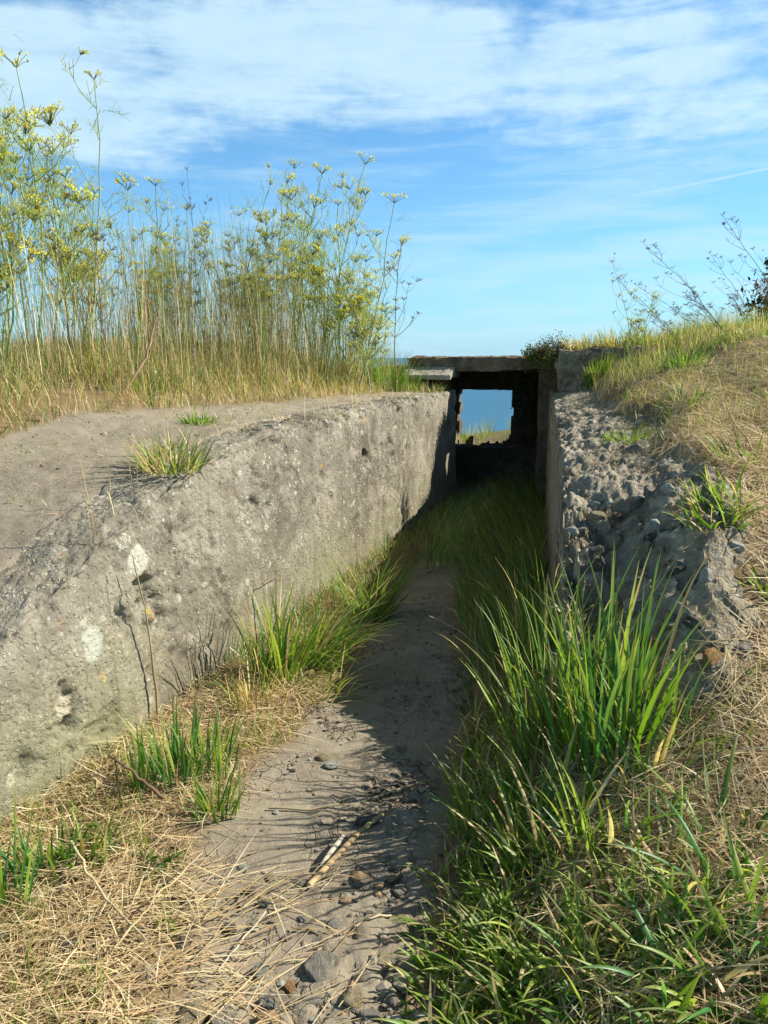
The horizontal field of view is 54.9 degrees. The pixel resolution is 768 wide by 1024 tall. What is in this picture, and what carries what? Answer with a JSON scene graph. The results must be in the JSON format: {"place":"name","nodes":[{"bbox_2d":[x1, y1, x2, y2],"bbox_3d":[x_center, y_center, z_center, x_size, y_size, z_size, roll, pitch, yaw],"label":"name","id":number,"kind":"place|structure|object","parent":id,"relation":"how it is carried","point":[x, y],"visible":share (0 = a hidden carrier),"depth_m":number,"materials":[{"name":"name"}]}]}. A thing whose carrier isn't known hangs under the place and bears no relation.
{"place":"outdoors","nodes":[
{"label":"outdoors","id":0,"kind":"place"},
{"bbox_2d":[0,330,452,435],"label":"dry grass","id":1,"kind":"structure","parent":0,"point":[73,369],"depth_m":5.50,"materials":[{"name":"plant"}]},
{"bbox_2d":[0,329,767,1023],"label":"ground","id":2,"kind":"structure","parent":0,"point":[370,769],"depth_m":2.80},
{"bbox_2d":[0,83,33,339],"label":"fennel plant","id":3,"kind":"object","parent":2,"relation":"on","point":[9,143],"visible":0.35,"depth_m":5.48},
{"bbox_2d":[0,779,39,908],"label":"grass tuft","id":4,"kind":"object","parent":2,"relation":"on","point":[3,877],"visible":0.88,"depth_m":2.19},
{"bbox_2d":[0,27,72,380],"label":"fennel plant","id":5,"kind":"object","parent":2,"relation":"on","point":[19,240],"visible":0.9,"depth_m":5.04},
{"bbox_2d":[0,813,99,887],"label":"grass tuft","id":6,"kind":"object","parent":2,"relation":"on","point":[39,859],"visible":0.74,"depth_m":2.31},
{"bbox_2d":[0,49,116,372],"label":"fennel plant","id":7,"kind":"object","parent":2,"relation":"on","point":[26,128],"visible":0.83,"depth_m":5.35,"materials":[{"name":"plant"}]},
{"bbox_2d":[20,120,120,353],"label":"fennel plant","id":8,"kind":"object","parent":2,"relation":"on","point":[80,234],"visible":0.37,"depth_m":6.26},
{"bbox_2d":[31,152,123,367],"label":"fennel plant","id":9,"kind":"object","parent":2,"relation":"on","point":[96,238],"visible":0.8,"depth_m":5.52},
{"bbox_2d":[36,806,124,871],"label":"grass tuft","id":10,"kind":"object","parent":2,"relation":"on","point":[57,854],"visible":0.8,"depth_m":2.38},
{"bbox_2d":[60,822,102,851],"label":"weed","id":11,"kind":"object","parent":2,"relation":"on","point":[91,824],"visible":0.41,"depth_m":2.46,"materials":[{"name":"green plant"}]},
{"bbox_2d":[31,47,140,363],"bbox_3d":[-2.349,-2.225,5.759,1.168,2.254,1.033,3,12,16],"label":"fennel plant","id":12,"kind":"object","parent":2,"relation":"on","point":[77,269],"visible":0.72,"depth_m":5.83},
{"bbox_2d":[123,316,156,393],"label":"branch","id":13,"kind":"object","parent":2,"relation":"on","point":[142,363],"visible":0.84,"depth_m":5.11,"materials":[{"name":"wood"}]},
{"bbox_2d":[117,724,163,797],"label":"grass tuft","id":14,"kind":"object","parent":2,"relation":"on","point":[140,771],"visible":0.79,"depth_m":2.76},
{"bbox_2d":[114,366,173,395],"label":"grass tuft","id":15,"kind":"object","parent":2,"relation":"on","point":[164,389],"visible":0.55,"depth_m":5.22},
{"bbox_2d":[132,555,158,719],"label":"dead stalk","id":16,"kind":"object","parent":2,"relation":"on","point":[155,685],"visible":0.76,"depth_m":3.24,"materials":[{"name":"plant"}]},
{"bbox_2d":[110,196,204,346],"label":"fennel plant","id":17,"kind":"object","parent":2,"relation":"on","point":[158,273],"visible":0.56,"depth_m":6.63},
{"bbox_2d":[136,848,182,880],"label":"weed","id":18,"kind":"object","parent":2,"relation":"on","point":[163,865],"visible":0.77,"depth_m":2.34,"materials":[{"name":"green plant"}]},
{"bbox_2d":[112,688,219,795],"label":"grass tuft","id":19,"kind":"object","parent":2,"relation":"on","point":[173,752],"visible":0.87,"depth_m":2.82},
{"bbox_2d":[108,177,230,348],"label":"fennel plant","id":20,"kind":"object","parent":2,"relation":"on","point":[158,237],"visible":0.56,"depth_m":7.00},
{"bbox_2d":[0,654,377,1023],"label":"straw","id":21,"kind":"object","parent":2,"relation":"on","point":[101,937],"visible":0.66,"depth_m":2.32,"materials":[{"name":"plant"}]},
{"bbox_2d":[108,754,163,799],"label":"twig","id":22,"kind":"object","parent":21,"relation":"on","point":[155,791],"visible":1,"depth_m":2.65,"materials":[{"name":"wood"}]},
{"bbox_2d":[113,852,202,948],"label":"dry stem","id":23,"kind":"object","parent":21,"relation":"on","point":[139,918],"visible":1,"depth_m":2.12,"materials":[{"name":"plant"}]},
{"bbox_2d":[174,166,213,342],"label":"fennel plant","id":24,"kind":"object","parent":2,"relation":"on","point":[196,248],"visible":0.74,"depth_m":6.60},
{"bbox_2d":[177,994,211,1023],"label":"stone","id":25,"kind":"object","parent":2,"relation":"on","point":[190,1015],"visible":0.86,"depth_m":1.83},
{"bbox_2d":[0,817,392,1023],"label":"straw","id":26,"kind":"object","parent":2,"relation":"on","point":[184,917],"visible":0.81,"depth_m":2.03,"materials":[{"name":"plant"}]},
{"bbox_2d":[69,840,147,941],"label":"dry stem","id":27,"kind":"object","parent":26,"relation":"on","point":[87,874],"visible":0.99,"depth_m":2.17,"materials":[{"name":"plant"}]},
{"bbox_2d":[169,408,223,425],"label":"grass tuft","id":28,"kind":"object","parent":2,"relation":"on","point":[196,419],"visible":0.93,"depth_m":4.50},
{"bbox_2d":[0,172,422,394],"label":"tall dry grass","id":29,"kind":"structure","parent":2,"relation":"on","point":[160,324],"depth_m":6.02,"materials":[{"name":"plant"}]},
{"bbox_2d":[0,316,423,551],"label":"straw","id":30,"kind":"object","parent":2,"relation":"on","point":[186,442],"visible":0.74,"depth_m":3.80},
{"bbox_2d":[175,752,249,824],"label":"grass tuft","id":31,"kind":"object","parent":2,"relation":"on","point":[207,805],"visible":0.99,"depth_m":2.65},
{"bbox_2d":[3,390,428,564],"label":"grass","id":32,"kind":"structure","parent":2,"relation":"on","point":[177,436],"depth_m":4.34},
{"bbox_2d":[166,696,270,777],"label":"grass tuft","id":33,"kind":"object","parent":2,"relation":"on","point":[216,739],"visible":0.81,"depth_m":2.92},
{"bbox_2d":[209,1004,236,1023],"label":"stone","id":34,"kind":"object","parent":2,"relation":"on","point":[215,1020],"visible":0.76,"depth_m":1.82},
{"bbox_2d":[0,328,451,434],"bbox_3d":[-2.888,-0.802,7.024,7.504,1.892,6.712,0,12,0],"label":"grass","id":35,"kind":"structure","parent":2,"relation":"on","point":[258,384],"depth_m":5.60,"materials":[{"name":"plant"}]},
{"bbox_2d":[0,389,456,821],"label":"concrete wall","id":36,"kind":"structure","parent":2,"relation":"on","point":[305,499],"depth_m":3.56,"materials":[{"name":"concrete"}]},
{"bbox_2d":[115,426,225,476],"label":"grass tuft","id":37,"kind":"object","parent":36,"relation":"on","point":[154,463],"visible":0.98,"depth_m":3.52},
{"bbox_2d":[133,427,208,459],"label":"grass tuft","id":38,"kind":"object","parent":36,"relation":"on","point":[171,447],"visible":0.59,"depth_m":3.83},
{"bbox_2d":[182,162,277,361],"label":"fennel plant","id":39,"kind":"object","parent":2,"relation":"on","point":[212,253],"visible":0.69,"depth_m":6.79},
{"bbox_2d":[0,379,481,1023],"bbox_3d":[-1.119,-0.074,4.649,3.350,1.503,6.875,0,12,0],"label":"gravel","id":40,"kind":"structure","parent":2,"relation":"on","point":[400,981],"depth_m":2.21,"materials":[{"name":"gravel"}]},
{"bbox_2d":[202,636,291,715],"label":"grass tuft","id":41,"kind":"object","parent":2,"relation":"on","point":[245,690],"visible":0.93,"depth_m":3.46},
{"bbox_2d":[251,961,269,980],"bbox_3d":[-0.327,1.218,1.963,0.047,0.031,0.046,-8,14,-35],"label":"stone","id":42,"kind":"object","parent":2,"relation":"on","point":[263,970],"visible":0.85,"depth_m":1.95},
{"bbox_2d":[210,199,315,370],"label":"fennel plant","id":43,"kind":"object","parent":2,"relation":"on","point":[257,287],"visible":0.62,"depth_m":6.70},
{"bbox_2d":[259,990,288,1010],"bbox_3d":[-0.277,1.240,1.875,0.079,0.030,0.062,2,9,-7],"label":"stone","id":44,"kind":"object","parent":2,"relation":"on","point":[268,1001],"visible":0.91,"depth_m":1.86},
{"bbox_2d":[209,571,353,687],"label":"grass tuft","id":45,"kind":"object","parent":2,"relation":"on","point":[279,651],"visible":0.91,"depth_m":3.69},
{"bbox_2d":[239,159,326,367],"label":"fennel plant","id":46,"kind":"object","parent":2,"relation":"on","point":[287,206],"visible":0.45,"depth_m":7.16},
{"bbox_2d":[283,980,295,996],"bbox_3d":[-0.243,1.232,1.911,0.032,0.026,0.038,-7,13,-29],"label":"stone","id":47,"kind":"object","parent":2,"relation":"on","point":[289,987],"visible":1,"depth_m":1.90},
{"bbox_2d":[237,134,374,378],"bbox_3d":[-0.714,-2.303,6.824,1.262,2.300,0.762,0,12,1],"label":"fennel plant","id":48,"kind":"object","parent":2,"relation":"on","point":[289,228],"visible":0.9,"depth_m":6.79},
{"bbox_2d":[245,162,380,381],"bbox_3d":[-0.575,-2.210,7.058,1.004,2.062,1.318,11,16,43],"label":"fennel plant","id":49,"kind":"object","parent":2,"relation":"on","point":[339,314],"visible":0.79,"depth_m":7.03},
{"bbox_2d":[237,575,402,676],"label":"grass tuft","id":50,"kind":"object","parent":2,"relation":"on","point":[320,653],"visible":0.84,"depth_m":3.88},
{"bbox_2d":[302,951,337,982],"bbox_3d":[-0.169,1.217,1.971,0.096,0.038,0.110,0,11,-8],"label":"stone","id":51,"kind":"object","parent":2,"relation":"on","point":[316,964],"visible":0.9,"depth_m":1.96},
{"bbox_2d":[263,647,388,707],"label":"grass tuft","id":52,"kind":"object","parent":2,"relation":"on","point":[342,681],"visible":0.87,"depth_m":3.55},
{"bbox_2d":[341,985,363,1008],"bbox_3d":[-0.080,1.232,1.871,0.057,0.038,0.051,-6,13,-28],"label":"stone","id":53,"kind":"object","parent":2,"relation":"on","point":[351,996],"visible":1,"depth_m":1.86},
{"bbox_2d":[296,190,411,388],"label":"fennel plant","id":54,"kind":"object","parent":2,"relation":"on","point":[365,317],"visible":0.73,"depth_m":7.17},
{"bbox_2d":[268,776,439,811],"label":"dry stem","id":55,"kind":"object","parent":2,"relation":"on","point":[302,809],"visible":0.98,"depth_m":2.67,"materials":[{"name":"plant"}]},
{"bbox_2d":[225,488,491,669],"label":"grass","id":56,"kind":"structure","parent":2,"relation":"on","point":[404,537],"depth_m":5.63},
{"bbox_2d":[307,781,417,887],"bbox_3d":[-0.065,1.082,2.550,0.054,0.035,0.663,8,14,32],"label":"broken cane","id":57,"kind":"object","parent":2,"relation":"on","point":[336,855],"visible":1,"depth_m":2.43,"materials":[{"name":"plant"}]},
{"bbox_2d":[307,552,425,622],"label":"grass tuft","id":58,"kind":"object","parent":2,"relation":"on","point":[385,599],"visible":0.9,"depth_m":4.70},
{"bbox_2d":[335,233,398,386],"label":"fennel plant","id":59,"kind":"object","parent":2,"relation":"on","point":[363,307],"visible":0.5,"depth_m":7.64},
{"bbox_2d":[355,812,378,829],"bbox_3d":[-0.059,1.083,2.587,0.077,0.050,0.061,7,13,29],"label":"stone","id":60,"kind":"object","parent":2,"relation":"on","point":[362,820],"visible":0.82,"depth_m":2.57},
{"bbox_2d":[358,1008,381,1022],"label":"stone","id":61,"kind":"object","parent":2,"relation":"on","point":[371,1014],"visible":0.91,"depth_m":1.81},
{"bbox_2d":[332,342,410,382],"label":"grass tuft","id":62,"kind":"object","parent":2,"relation":"on","point":[380,365],"visible":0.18,"depth_m":8.13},
{"bbox_2d":[346,240,421,391],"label":"fennel plant","id":63,"kind":"object","parent":2,"relation":"on","point":[388,268],"visible":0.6,"depth_m":7.59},
{"bbox_2d":[377,952,391,965],"bbox_3d":[-0.002,1.212,2.001,0.043,0.017,0.049,0,8,-21],"label":"stone","id":64,"kind":"object","parent":2,"relation":"on","point":[381,960],"visible":0.94,"depth_m":2.00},
{"bbox_2d":[366,348,431,392],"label":"grass tuft","id":65,"kind":"object","parent":2,"relation":"on","point":[398,384],"visible":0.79,"depth_m":7.73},
{"bbox_2d":[391,883,406,896],"bbox_3d":[0.046,1.157,2.262,0.046,0.019,0.054,-7,7,-11],"label":"stone","id":66,"kind":"object","parent":2,"relation":"on","point":[398,890],"visible":1,"depth_m":2.25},
{"bbox_2d":[384,871,530,1023],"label":"grass tuft","id":67,"kind":"object","parent":2,"relation":"on","point":[418,960],"visible":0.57,"depth_m":1.97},
{"bbox_2d":[374,914,562,1023],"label":"grass tuft","id":68,"kind":"object","parent":2,"relation":"on","point":[415,986],"visible":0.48,"depth_m":1.89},
{"bbox_2d":[428,824,549,903],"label":"grass tuft","id":69,"kind":"object","parent":2,"relation":"on","point":[506,863],"visible":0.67,"depth_m":2.25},
{"bbox_2d":[412,715,595,845],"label":"grass tuft","id":70,"kind":"object","parent":2,"relation":"on","point":[520,775],"visible":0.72,"depth_m":2.54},
{"bbox_2d":[480,588,545,657],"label":"grass tuft","id":71,"kind":"object","parent":2,"relation":"on","point":[512,613],"visible":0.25,"depth_m":4.16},
{"bbox_2d":[442,550,596,697],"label":"grass tuft","id":72,"kind":"object","parent":2,"relation":"on","point":[528,649],"visible":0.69,"depth_m":3.36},
{"bbox_2d":[501,523,549,579],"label":"grass tuft","id":73,"kind":"object","parent":2,"relation":"on","point":[546,566],"visible":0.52,"depth_m":5.61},
{"bbox_2d":[385,344,666,499],"bbox_3d":[1.790,-1.128,9.327,3.415,1.868,2.976,4,12,18],"label":"bunker","id":74,"kind":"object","parent":2,"relation":"on","point":[490,457],"visible":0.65,"depth_m":8.52,"materials":[{"name":"concrete"}]},
{"bbox_2d":[510,370,538,445],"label":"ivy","id":75,"kind":"object","parent":74,"relation":"attached to","point":[528,389],"visible":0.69,"depth_m":8.63,"materials":[{"name":"green plant"}]},
{"bbox_2d":[519,347,561,377],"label":"bush","id":76,"kind":"object","parent":74,"relation":"on","point":[549,358],"visible":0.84,"depth_m":7.82,"materials":[{"name":"green plant"}]},
{"bbox_2d":[526,329,582,362],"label":"bush","id":77,"kind":"object","parent":74,"relation":"on","point":[557,346],"visible":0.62,"depth_m":7.82,"materials":[{"name":"green plant"}]},
{"bbox_2d":[556,332,615,350],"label":"grass tuft","id":78,"kind":"object","parent":74,"relation":"on","point":[586,343],"visible":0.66,"depth_m":7.74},
{"bbox_2d":[587,323,654,347],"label":"grass tuft","id":79,"kind":"object","parent":74,"relation":"on","point":[615,343],"visible":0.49,"depth_m":7.61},
{"bbox_2d":[402,836,660,1023],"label":"grass tuft","id":80,"kind":"object","parent":2,"relation":"on","point":[530,959],"visible":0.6,"depth_m":1.92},
{"bbox_2d":[438,720,652,883],"bbox_3d":[0.527,0.888,2.268,0.581,0.450,0.600,-11,16,-42],"label":"grass tuft","id":81,"kind":"object","parent":2,"relation":"on","point":[523,826],"visible":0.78,"depth_m":2.26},
{"bbox_2d":[424,863,699,1023],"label":"grass tuft","id":82,"kind":"object","parent":2,"relation":"on","point":[523,959],"visible":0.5,"depth_m":1.82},
{"bbox_2d":[456,544,669,771],"bbox_3d":[0.560,0.532,2.742,0.713,0.820,0.781,-11,16,-43],"label":"grass tuft","id":83,"kind":"object","parent":2,"relation":"on","point":[520,715],"visible":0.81,"depth_m":2.73,"materials":[{"name":"plant"}]},
{"bbox_2d":[579,348,615,387],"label":"grass tuft","id":84,"kind":"object","parent":2,"relation":"on","point":[599,374],"visible":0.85,"depth_m":7.36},
{"bbox_2d":[514,678,712,868],"bbox_3d":[0.679,0.797,2.205,0.564,0.448,0.673,5,13,24],"label":"grass tuft","id":85,"kind":"object","parent":2,"relation":"on","point":[627,801],"visible":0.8,"depth_m":2.22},
{"bbox_2d":[503,541,733,781],"bbox_3d":[0.731,0.488,2.463,0.642,0.821,0.724,10,15,40],"label":"grass tuft","id":86,"kind":"object","parent":2,"relation":"on","point":[622,673],"visible":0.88,"depth_m":2.44,"materials":[{"name":"plant"}]},
{"bbox_2d":[497,336,767,1023],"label":"straw","id":87,"kind":"object","parent":2,"relation":"on","point":[644,786],"visible":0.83,"depth_m":2.15,"materials":[{"name":"plant"}]},
{"bbox_2d":[607,252,666,364],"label":"fennel plant","id":88,"kind":"object","parent":2,"relation":"on","point":[635,322],"visible":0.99,"depth_m":6.72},
{"bbox_2d":[507,835,767,1023],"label":"grass tuft","id":89,"kind":"object","parent":2,"relation":"on","point":[732,972],"visible":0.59,"depth_m":1.74,"materials":[{"name":"plant"}]},
{"bbox_2d":[609,272,681,344],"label":"fennel plant","id":90,"kind":"object","parent":2,"relation":"on","point":[658,317],"visible":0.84,"depth_m":6.84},
{"bbox_2d":[544,637,757,790],"bbox_3d":[0.797,0.624,2.310,0.532,0.477,0.496,-3,12,-15],"label":"grass tuft","id":91,"kind":"object","parent":2,"relation":"on","point":[613,733],"visible":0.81,"depth_m":2.33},
{"bbox_2d":[545,387,760,786],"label":"broken wall","id":92,"kind":"structure","parent":2,"relation":"on","point":[602,512],"depth_m":3.22,"materials":[{"name":"concrete"}]},
{"bbox_2d":[601,422,657,444],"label":"grass tuft","id":93,"kind":"object","parent":92,"relation":"on","point":[625,437],"visible":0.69,"depth_m":4.53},
{"bbox_2d":[571,359,715,480],"bbox_3d":[1.774,-0.427,5.596,0.816,1.476,4.111,3,12,12],"label":"straw","id":94,"kind":"object","parent":92,"relation":"on","point":[652,421],"visible":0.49,"depth_m":4.69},
{"bbox_2d":[657,459,767,532],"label":"grass tuft","id":95,"kind":"object","parent":92,"relation":"on","point":[697,508],"visible":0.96,"depth_m":3.07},
{"bbox_2d":[621,322,692,347],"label":"grass tuft","id":96,"kind":"object","parent":2,"relation":"on","point":[653,339],"visible":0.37,"depth_m":7.49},
{"bbox_2d":[556,772,767,953],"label":"grass tuft","id":97,"kind":"object","parent":2,"relation":"on","point":[658,850],"visible":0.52,"depth_m":2.01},
{"bbox_2d":[630,280,704,332],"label":"fennel plant","id":98,"kind":"object","parent":2,"relation":"on","point":[686,315],"visible":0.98,"depth_m":7.51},
{"bbox_2d":[572,833,767,1023],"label":"grass tuft","id":99,"kind":"object","parent":2,"relation":"on","point":[652,940],"visible":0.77,"depth_m":1.71,"materials":[{"name":"plant"}]},
{"bbox_2d":[595,318,767,462],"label":"dry grass","id":100,"kind":"structure","parent":2,"relation":"on","point":[712,329],"depth_m":5.47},
{"bbox_2d":[641,239,725,332],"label":"fennel plant","id":101,"kind":"object","parent":2,"relation":"on","point":[692,291],"visible":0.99,"depth_m":6.33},
{"bbox_2d":[600,784,767,980],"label":"grass tuft","id":102,"kind":"object","parent":2,"relation":"on","point":[700,886],"visible":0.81,"depth_m":1.81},
{"bbox_2d":[601,728,767,908],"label":"grass tuft","id":103,"kind":"object","parent":2,"relation":"on","point":[723,798],"visible":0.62,"depth_m":2.02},
{"bbox_2d":[645,378,725,428],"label":"grass tuft","id":104,"kind":"object","parent":2,"relation":"on","point":[692,396],"visible":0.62,"depth_m":4.70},
{"bbox_2d":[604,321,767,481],"bbox_3d":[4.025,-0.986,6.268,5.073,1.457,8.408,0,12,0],"label":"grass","id":105,"kind":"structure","parent":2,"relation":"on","point":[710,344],"depth_m":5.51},
{"bbox_2d":[657,339,722,371],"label":"grass tuft","id":106,"kind":"object","parent":2,"relation":"on","point":[676,357],"visible":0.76,"depth_m":5.78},
{"bbox_2d":[690,422,767,471],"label":"grass tuft","id":107,"kind":"object","parent":2,"relation":"on","point":[725,448],"visible":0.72,"depth_m":3.63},
{"bbox_2d":[707,251,755,322],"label":"fennel plant","id":108,"kind":"object","parent":2,"relation":"on","point":[737,298],"visible":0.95,"depth_m":6.81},
{"bbox_2d":[721,212,767,315],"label":"fennel plant","id":109,"kind":"object","parent":2,"relation":"on","point":[762,274],"visible":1,"depth_m":5.78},
{"bbox_2d":[736,561,767,598],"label":"grass tuft","id":110,"kind":"object","parent":2,"relation":"on","point":[754,574],"visible":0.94,"depth_m":2.78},
{"bbox_2d":[738,249,767,322],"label":"bush","id":111,"kind":"object","parent":2,"relation":"on","point":[754,303],"visible":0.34,"depth_m":11.32,"materials":[{"name":"green plant"}]},
{"bbox_2d":[0,0,767,357],"label":"sky","id":112,"kind":"structure","parent":0,"point":[529,144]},
{"bbox_2d":[331,358,513,434],"bbox_3d":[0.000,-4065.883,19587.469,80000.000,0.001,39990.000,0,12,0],"label":"sea","id":113,"kind":"structure","parent":0,"point":[478,406],"depth_m":379.24,"materials":[{"name":"liquid"}]},
{"bbox_2d":[460,413,510,442],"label":"grass","id":114,"kind":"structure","parent":0,"point":[478,433],"depth_m":12.04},
{"bbox_2d":[424,462,559,702],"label":"long grass","id":115,"kind":"structure","parent":0,"point":[454,544],"depth_m":5.62,"materials":[{"name":"plant"}]},
{"bbox_2d":[400,576,767,1023],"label":"grass","id":116,"kind":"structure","parent":0,"point":[444,1011],"depth_m":2.13,"materials":[{"name":"plant"}]},
{"bbox_2d":[589,300,767,393],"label":"tall grass","id":117,"kind":"structure","parent":0,"point":[757,320],"depth_m":6.83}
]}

